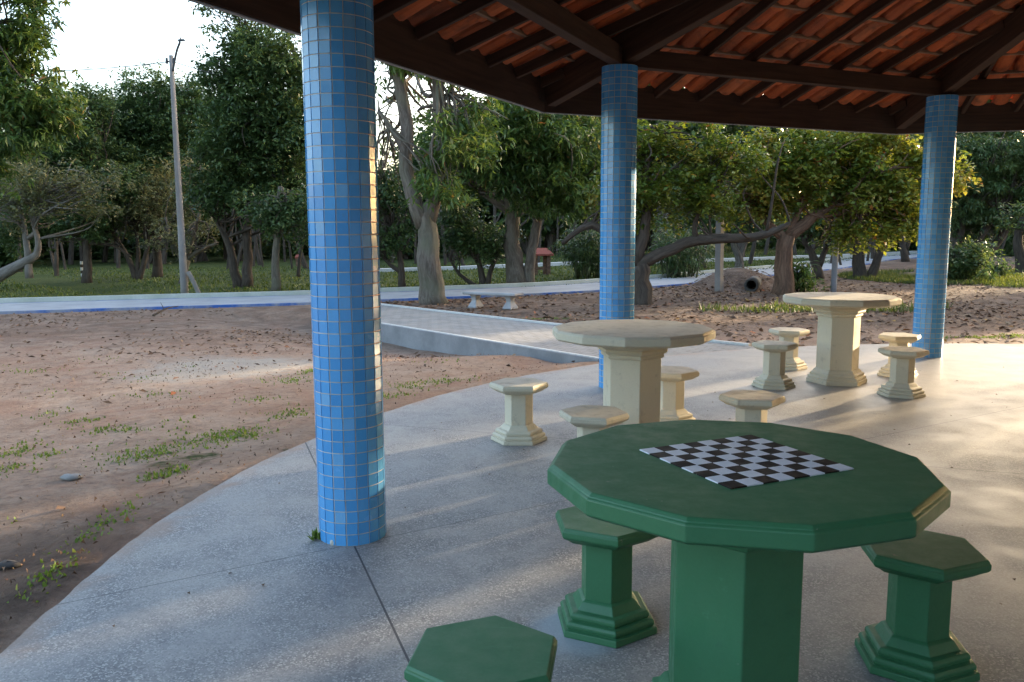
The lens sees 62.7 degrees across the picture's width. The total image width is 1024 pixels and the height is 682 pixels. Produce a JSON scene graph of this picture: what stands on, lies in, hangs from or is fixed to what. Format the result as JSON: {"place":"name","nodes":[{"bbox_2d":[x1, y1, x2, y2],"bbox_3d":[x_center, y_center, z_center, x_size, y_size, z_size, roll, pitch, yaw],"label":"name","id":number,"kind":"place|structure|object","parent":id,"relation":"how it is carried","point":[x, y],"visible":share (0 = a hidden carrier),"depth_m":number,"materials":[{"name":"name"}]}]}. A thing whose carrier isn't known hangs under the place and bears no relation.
{"place":"outdoors","nodes":[
{"label":"outdoors","id":0,"kind":"place"},
{"bbox_2d":[0,254,916,310],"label":"cycle path","id":1,"kind":"structure","parent":0,"point":[227,300],"depth_m":18.38,"materials":[{"name":"concrete"}]},
{"bbox_2d":[23,254,911,302],"bbox_3d":[15.474,-3.335,37.056,70.867,0.364,7.500,-6,9,-35],"label":"cycle path edge stripe","id":2,"kind":"object","parent":1,"relation":"on","point":[292,295],"visible":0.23,"depth_m":18.97,"materials":[{"name":"blue paint"}]},
{"bbox_2d":[0,253,1002,313],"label":"cycle path edge stripe","id":3,"kind":"object","parent":1,"relation":"on","point":[202,306],"visible":0.21,"depth_m":16.99,"materials":[{"name":"blue paint"}]},
{"bbox_2d":[0,343,1023,681],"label":"floor","id":4,"kind":"structure","parent":0,"point":[462,539],"depth_m":3.56,"materials":[{"name":"grey concrete"}]},
{"bbox_2d":[307,527,320,540],"bbox_3d":[-0.898,0.866,3.802,0.087,0.060,0.070,-5,9,-34],"label":"weed sprig","id":5,"kind":"object","parent":4,"relation":"on","point":[315,534],"visible":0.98,"depth_m":3.79,"materials":[{"name":"green plant"}]},
{"bbox_2d":[404,615,556,681],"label":"stool","id":6,"kind":"object","parent":4,"relation":"on","point":[495,648],"visible":1,"depth_m":2.00,"materials":[{"name":"green paint"}]},
{"bbox_2d":[489,378,547,445],"bbox_3d":[0.045,0.464,5.570,0.340,0.390,0.391,-4,9,-28],"label":"stool","id":7,"kind":"object","parent":4,"relation":"on","point":[518,427],"visible":1,"depth_m":5.49,"materials":[{"name":"beige paint"}]},
{"bbox_2d":[112,380,1015,626],"bbox_3d":[2.013,0.666,5.412,6.879,0.006,6.108,0,8,0],"label":"floor debris","id":8,"kind":"object","parent":4,"relation":"on","point":[524,449],"visible":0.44,"depth_m":3.43,"materials":[{"name":"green plant"}]},
{"bbox_2d":[559,405,628,436],"bbox_3d":[0.453,0.582,4.668,0.340,0.390,0.391,-2,8,-15],"label":"stool","id":9,"kind":"object","parent":4,"relation":"on","point":[586,419],"visible":0.48,"depth_m":4.57,"materials":[{"name":"beige paint"}]},
{"bbox_2d":[188,0,1023,545],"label":"pavilion","id":10,"kind":"structure","parent":4,"relation":"on","point":[938,74],"depth_m":7.01,"materials":[{"name":"blue tile"}]},
{"bbox_2d":[556,506,657,647],"bbox_3d":[0.334,0.810,2.963,0.340,0.390,0.391,-1,8,-4],"label":"stool","id":11,"kind":"object","parent":4,"relation":"on","point":[604,605],"visible":0.86,"depth_m":2.88,"materials":[{"name":"green paint"}]},
{"bbox_2d":[552,319,715,426],"bbox_3d":[0.749,0.304,5.265,1.007,0.782,1.007,-3,8,-17],"label":"game table","id":12,"kind":"object","parent":4,"relation":"on","point":[633,351],"visible":0.67,"depth_m":5.10,"materials":[{"name":"beige paint"}]},
{"bbox_2d":[660,366,698,421],"bbox_3d":[1.142,0.398,6.026,0.340,0.390,0.391,-2,8,-10],"label":"stool","id":13,"kind":"object","parent":4,"relation":"on","point":[674,379],"visible":0.61,"depth_m":5.95,"materials":[{"name":"beige paint"}]},
{"bbox_2d":[547,419,950,681],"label":"game table","id":14,"kind":"object","parent":4,"relation":"on","point":[743,517],"visible":1,"depth_m":2.11,"materials":[{"name":"green paint"}]},
{"bbox_2d":[719,390,785,422],"bbox_3d":[1.452,0.520,5.104,0.340,0.390,0.391,-3,8,-20],"label":"stool","id":15,"kind":"object","parent":4,"relation":"on","point":[752,405],"visible":0.41,"depth_m":5.01,"materials":[{"name":"beige paint"}]},
{"bbox_2d":[751,340,797,389],"bbox_3d":[2.311,0.209,7.404,0.340,0.390,0.391,-2,8,-15],"label":"stool","id":16,"kind":"object","parent":4,"relation":"on","point":[773,376],"visible":1,"depth_m":7.32,"materials":[{"name":"beige paint"}]},
{"bbox_2d":[769,327,809,370],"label":"stool","id":17,"kind":"object","parent":4,"relation":"on","point":[794,361],"visible":0.72,"depth_m":8.29,"materials":[{"name":"beige paint"}]},
{"bbox_2d":[783,292,901,386],"bbox_3d":[2.952,-0.018,7.596,1.007,0.782,1.007,-5,9,-30],"label":"game table","id":18,"kind":"object","parent":4,"relation":"on","point":[839,314],"visible":1,"depth_m":7.45,"materials":[{"name":"beige paint"}]},
{"bbox_2d":[877,332,920,377],"bbox_3d":[3.651,0.132,7.929,0.340,0.390,0.391,-4,8,-25],"label":"stool","id":19,"kind":"object","parent":4,"relation":"on","point":[898,339],"visible":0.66,"depth_m":7.86,"materials":[{"name":"beige paint"}]},
{"bbox_2d":[877,346,929,398],"bbox_3d":[3.251,0.259,6.998,0.340,0.390,0.391,-1,8,-5],"label":"stool","id":20,"kind":"object","parent":4,"relation":"on","point":[900,383],"visible":1,"depth_m":6.92,"materials":[{"name":"beige paint"}]},
{"bbox_2d":[854,530,991,681],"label":"stool","id":21,"kind":"object","parent":4,"relation":"on","point":[911,638],"visible":0.92,"depth_m":2.61,"materials":[{"name":"green paint"}]},
{"bbox_2d":[0,233,1023,653],"bbox_3d":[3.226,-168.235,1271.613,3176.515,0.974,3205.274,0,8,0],"label":"ground","id":22,"kind":"structure","parent":0,"point":[40,503],"depth_m":8.51,"materials":[{"name":"brown soil"}]},
{"bbox_2d":[0,560,21,570],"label":"stone","id":23,"kind":"object","parent":22,"relation":"on","point":[8,564],"visible":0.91,"depth_m":3.56,"materials":[{"name":"grey stone"}]},
{"bbox_2d":[0,0,93,200],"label":"overhanging tree","id":24,"kind":"object","parent":22,"relation":"on","point":[36,114],"visible":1,"depth_m":16.90,"materials":[{"name":"green plant"}]},
{"bbox_2d":[0,152,141,282],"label":"leaning tree","id":25,"kind":"object","parent":22,"relation":"on","point":[36,200],"visible":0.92,"depth_m":23.20,"materials":[{"name":"green plant"}]},
{"bbox_2d":[60,473,82,480],"bbox_3d":[-2.578,0.797,4.907,0.122,0.045,0.088,0,8,0],"label":"stone","id":26,"kind":"object","parent":22,"relation":"on","point":[71,477],"visible":0.98,"depth_m":4.88,"materials":[{"name":"white stone"}]},
{"bbox_2d":[0,79,157,282],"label":"round tree","id":27,"kind":"object","parent":22,"relation":"on","point":[86,156],"visible":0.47,"depth_m":27.83,"materials":[{"name":"green plant"}]},
{"bbox_2d":[80,261,82,275],"bbox_3d":[-15.559,-2.553,30.390,0.101,0.662,0.101,0,8,0],"label":"banded post","id":28,"kind":"object","parent":22,"relation":"on","point":[81,265],"visible":0.59,"depth_m":30.34,"materials":[{"name":"white paint"}]},
{"bbox_2d":[72,158,212,279],"bbox_3d":[-12.548,-4.162,29.069,5.099,4.242,3.791,2,8,14],"label":"spreading tree","id":29,"kind":"object","parent":22,"relation":"on","point":[151,210],"visible":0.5,"depth_m":28.63,"materials":[{"name":"green plant"}]},
{"bbox_2d":[78,59,223,276],"bbox_3d":[-12.927,-6.160,30.533,6.118,7.844,4.352,0,8,0],"label":"tall tree","id":30,"kind":"object","parent":22,"relation":"on","point":[148,122],"visible":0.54,"depth_m":29.57,"materials":[{"name":"green plant"}]},
{"bbox_2d":[133,150,219,283],"bbox_3d":[-10.000,-3.712,25.373,2.607,4.203,2.413,-7,10,-39],"label":"gnarled tree","id":31,"kind":"object","parent":22,"relation":"on","point":[189,242],"visible":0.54,"depth_m":25.50,"materials":[{"name":"green plant"}]},
{"bbox_2d":[165,37,188,292],"bbox_3d":[-7.959,-3.996,20.271,0.568,6.398,0.203,3,8,25],"label":"utility pole","id":32,"kind":"object","parent":22,"relation":"on","point":[181,238],"visible":0.99,"depth_m":20.31,"materials":[{"name":"concrete"}]},
{"bbox_2d":[45,62,164,71],"bbox_3d":[-11.758,-7.184,21.931,8.130,0.610,0.021,4,9,29],"label":"overhead wire","id":33,"kind":"object","parent":32,"relation":"attached to","point":[116,67],"visible":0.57,"depth_m":20.86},
{"bbox_2d":[176,62,226,77],"bbox_3d":[-7.134,-7.500,24.414,0.020,0.542,9.187,1,8,11],"label":"overhead wire","id":34,"kind":"object","parent":32,"relation":"attached to","point":[196,68],"visible":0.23,"depth_m":20.89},
{"bbox_2d":[186,271,200,292],"bbox_3d":[-7.777,-1.336,20.604,0.398,0.774,0.105,0,8,0],"label":"pole strut","id":35,"kind":"object","parent":22,"relation":"on","point":[193,281],"visible":0.73,"depth_m":20.55,"materials":[{"name":"concrete"}]},
{"bbox_2d":[166,1,307,287],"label":"twin trunk tree","id":36,"kind":"object","parent":22,"relation":"on","point":[254,110],"visible":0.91,"depth_m":21.96,"materials":[{"name":"green plant"}]},
{"bbox_2d":[228,180,308,290],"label":"straight tree","id":37,"kind":"object","parent":22,"relation":"on","point":[284,212],"visible":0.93,"depth_m":20.37,"materials":[{"name":"green plant"}]},
{"bbox_2d":[0,302,574,523],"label":"fallen leaves","id":38,"kind":"object","parent":22,"relation":"on","point":[143,390],"depth_m":11.72,"materials":[{"name":"brown plant"}]},
{"bbox_2d":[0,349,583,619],"bbox_3d":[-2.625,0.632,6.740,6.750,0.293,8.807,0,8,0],"label":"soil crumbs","id":39,"kind":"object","parent":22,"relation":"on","point":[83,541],"visible":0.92,"depth_m":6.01,"materials":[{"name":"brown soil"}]},
{"bbox_2d":[296,171,307,276],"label":"slim tree","id":40,"kind":"object","parent":22,"relation":"on","point":[299,264],"depth_m":29.84,"materials":[{"name":"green plant"}]},
{"bbox_2d":[377,155,427,286],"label":"dark tree","id":41,"kind":"object","parent":22,"relation":"on","point":[391,241],"visible":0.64,"depth_m":21.64,"materials":[{"name":"green plant"}]},
{"bbox_2d":[375,60,515,304],"bbox_3d":[-1.807,-4.030,18.131,3.811,6.526,6.269,0,8,0],"label":"forked tree","id":42,"kind":"object","parent":22,"relation":"on","point":[445,121],"visible":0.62,"depth_m":16.37,"materials":[{"name":"green plant"}]},
{"bbox_2d":[0,245,916,297],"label":"lawn grass","id":43,"kind":"structure","parent":22,"relation":"on","point":[291,288],"depth_m":28.31,"materials":[{"name":"green plant"}]},
{"bbox_2d":[0,252,916,302],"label":"kerb","id":44,"kind":"structure","parent":22,"relation":"on","point":[168,296],"depth_m":19.08,"materials":[{"name":"paint"}]},
{"bbox_2d":[436,187,536,284],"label":"shrubby tree","id":45,"kind":"object","parent":22,"relation":"on","point":[463,237],"visible":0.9,"depth_m":22.60,"materials":[{"name":"green plant"}]},
{"bbox_2d":[381,324,598,363],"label":"path side wall","id":46,"kind":"structure","parent":22,"relation":"on","point":[416,339],"depth_m":11.04,"materials":[{"name":"grey concrete"}]},
{"bbox_2d":[462,290,523,309],"bbox_3d":[-0.364,-0.777,15.934,1.134,0.308,0.360,4,9,29],"label":"park bench","id":47,"kind":"object","parent":22,"relation":"on","point":[510,303],"visible":0.98,"depth_m":15.77,"materials":[{"name":"concrete"}]},
{"bbox_2d":[415,95,600,282],"bbox_3d":[0.099,-3.878,21.061,5.392,5.417,4.400,2,8,17],"label":"drooping tree","id":48,"kind":"object","parent":22,"relation":"on","point":[539,153],"visible":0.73,"depth_m":20.42,"materials":[{"name":"green plant"}]},
{"bbox_2d":[0,83,1023,275],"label":"woods","id":49,"kind":"object","parent":22,"relation":"on","point":[551,231],"visible":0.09,"depth_m":50.74,"materials":[{"name":"green plant"}]},
{"bbox_2d":[0,317,1023,602],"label":"weed tufts","id":50,"kind":"object","parent":22,"relation":"on","point":[148,475],"visible":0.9,"depth_m":5.72,"materials":[{"name":"green plant"}]},
{"bbox_2d":[534,248,553,274],"bbox_3d":[0.951,-2.675,28.234,0.743,0.899,0.649,-2,8,-14],"label":"play shelter","id":51,"kind":"object","parent":22,"relation":"on","point":[545,253],"visible":0.66,"depth_m":28.04,"materials":[{"name":"red"}]},
{"bbox_2d":[548,214,599,279],"bbox_3d":[2.415,-2.646,25.420,2.714,2.671,2.126,0,8,0],"label":"bush","id":52,"kind":"object","parent":22,"relation":"on","point":[585,250],"visible":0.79,"depth_m":25.09,"materials":[{"name":"green plant"}]},
{"bbox_2d":[379,251,916,271],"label":"kerb","id":53,"kind":"structure","parent":22,"relation":"on","point":[558,264],"depth_m":35.46,"materials":[{"name":"white paint"}]},
{"bbox_2d":[561,119,790,304],"bbox_3d":[3.225,-2.621,16.521,4.529,4.038,2.380,0,8,0],"label":"long limbed tree","id":54,"kind":"object","parent":22,"relation":"on","point":[654,189],"visible":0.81,"depth_m":16.23,"materials":[{"name":"green plant"}]},
{"bbox_2d":[646,214,714,278],"bbox_3d":[5.265,-2.836,25.766,2.501,2.362,2.202,-3,8,-20],"label":"bush","id":55,"kind":"object","parent":22,"relation":"on","point":[675,264],"visible":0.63,"depth_m":25.48,"materials":[{"name":"green plant"}]},
{"bbox_2d":[651,175,731,268],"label":"lawn tree","id":56,"kind":"object","parent":22,"relation":"on","point":[680,218],"visible":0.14,"depth_m":30.79,"materials":[{"name":"green plant"}]},
{"bbox_2d":[381,266,1023,345],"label":"leaf litter","id":57,"kind":"object","parent":22,"relation":"on","point":[885,314],"visible":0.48,"depth_m":15.33,"materials":[{"name":"brown plant"}]},
{"bbox_2d":[715,217,723,291],"bbox_3d":[4.906,-1.992,19.844,0.162,1.842,0.162,7,11,44],"label":"concrete post","id":58,"kind":"object","parent":22,"relation":"on","point":[719,260],"visible":0.68,"depth_m":19.81,"materials":[{"name":"grey concrete"}]},
{"bbox_2d":[698,180,782,267],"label":"lawn tree","id":59,"kind":"object","parent":22,"relation":"on","point":[738,256],"visible":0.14,"depth_m":29.69,"materials":[{"name":"green plant"}]},
{"bbox_2d":[744,276,761,291],"bbox_3d":[5.861,-1.390,20.413,0.330,0.330,1.150,3,8,20],"label":"drain pipe","id":60,"kind":"object","parent":22,"relation":"on","point":[757,280],"visible":0.89,"depth_m":19.93,"materials":[{"name":"concrete"}]},
{"bbox_2d":[770,255,830,292],"bbox_3d":[6.744,-1.474,19.558,1.346,1.045,1.428,0,8,0],"label":"leafy plant","id":61,"kind":"object","parent":22,"relation":"on","point":[803,276],"visible":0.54,"depth_m":19.41,"materials":[{"name":"green plant"}]},
{"bbox_2d":[774,192,874,278],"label":"lawn tree","id":62,"kind":"object","parent":22,"relation":"on","point":[811,234],"visible":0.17,"depth_m":24.78,"materials":[{"name":"green plant"}]},
{"bbox_2d":[830,131,838,291],"bbox_3d":[7.442,-2.952,19.267,0.182,3.872,0.137,0,8,0],"label":"lamp post","id":63,"kind":"object","parent":22,"relation":"on","point":[834,271],"visible":0.24,"depth_m":19.40,"materials":[{"name":"grey concrete"}]},
{"bbox_2d":[704,127,983,294],"bbox_3d":[7.347,-3.047,18.987,6.133,4.203,2.700,0,8,0],"label":"sunlit tree","id":64,"kind":"object","parent":22,"relation":"on","point":[864,177],"visible":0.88,"depth_m":18.54,"materials":[{"name":"green plant"}]},
{"bbox_2d":[699,267,1023,312],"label":"rough grass","id":65,"kind":"structure","parent":22,"relation":"on","point":[894,276],"depth_m":21.99,"materials":[{"name":"green plant"}]},
{"bbox_2d":[812,130,957,277],"bbox_3d":[10.316,-4.205,24.188,4.930,5.113,3.582,0,8,0],"label":"vee trunk tree","id":66,"kind":"object","parent":22,"relation":"on","point":[858,265],"visible":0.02,"depth_m":24.47,"materials":[{"name":"green plant"}]},
{"bbox_2d":[870,212,917,261],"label":"lawn tree","id":67,"kind":"object","parent":22,"relation":"on","point":[904,246],"visible":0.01,"depth_m":37.08,"materials":[{"name":"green plant"}]},
{"bbox_2d":[947,235,1011,281],"bbox_3d":[12.382,-2.045,22.833,2.201,1.668,2.433,0,8,0],"label":"bush","id":68,"kind":"object","parent":22,"relation":"on","point":[968,263],"visible":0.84,"depth_m":22.73,"materials":[{"name":"green plant"}]},
{"bbox_2d":[949,131,1023,256],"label":"blue green tree","id":69,"kind":"object","parent":22,"relation":"on","point":[969,210],"visible":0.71,"depth_m":30.18,"materials":[{"name":"green plant"}]},
{"bbox_2d":[980,200,1023,272],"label":"edge tree","id":70,"kind":"object","parent":22,"relation":"on","point":[1018,245],"visible":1,"depth_m":26.14,"materials":[{"name":"green plant"}]},
{"bbox_2d":[981,259,1023,277],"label":"weed bush","id":71,"kind":"object","parent":22,"relation":"on","point":[998,270],"visible":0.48,"depth_m":24.30,"materials":[{"name":"green plant"}]},
{"bbox_2d":[0,0,1023,227],"label":"sky","id":72,"kind":"structure","parent":0,"point":[98,33],"materials":[{"name":"white"}]},
{"bbox_2d":[380,305,753,356],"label":"path","id":73,"kind":"structure","parent":0,"point":[539,335],"depth_m":12.05,"materials":[{"name":"grey concrete"}]},
{"bbox_2d":[381,303,750,358],"bbox_3d":[-1.099,-0.215,13.280,2.183,0.336,10.001,-6,10,-38],"label":"path edge line","id":74,"kind":"object","parent":73,"relation":"on","point":[715,341],"visible":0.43,"depth_m":12.22,"materials":[{"name":"white paint"}]}
]}

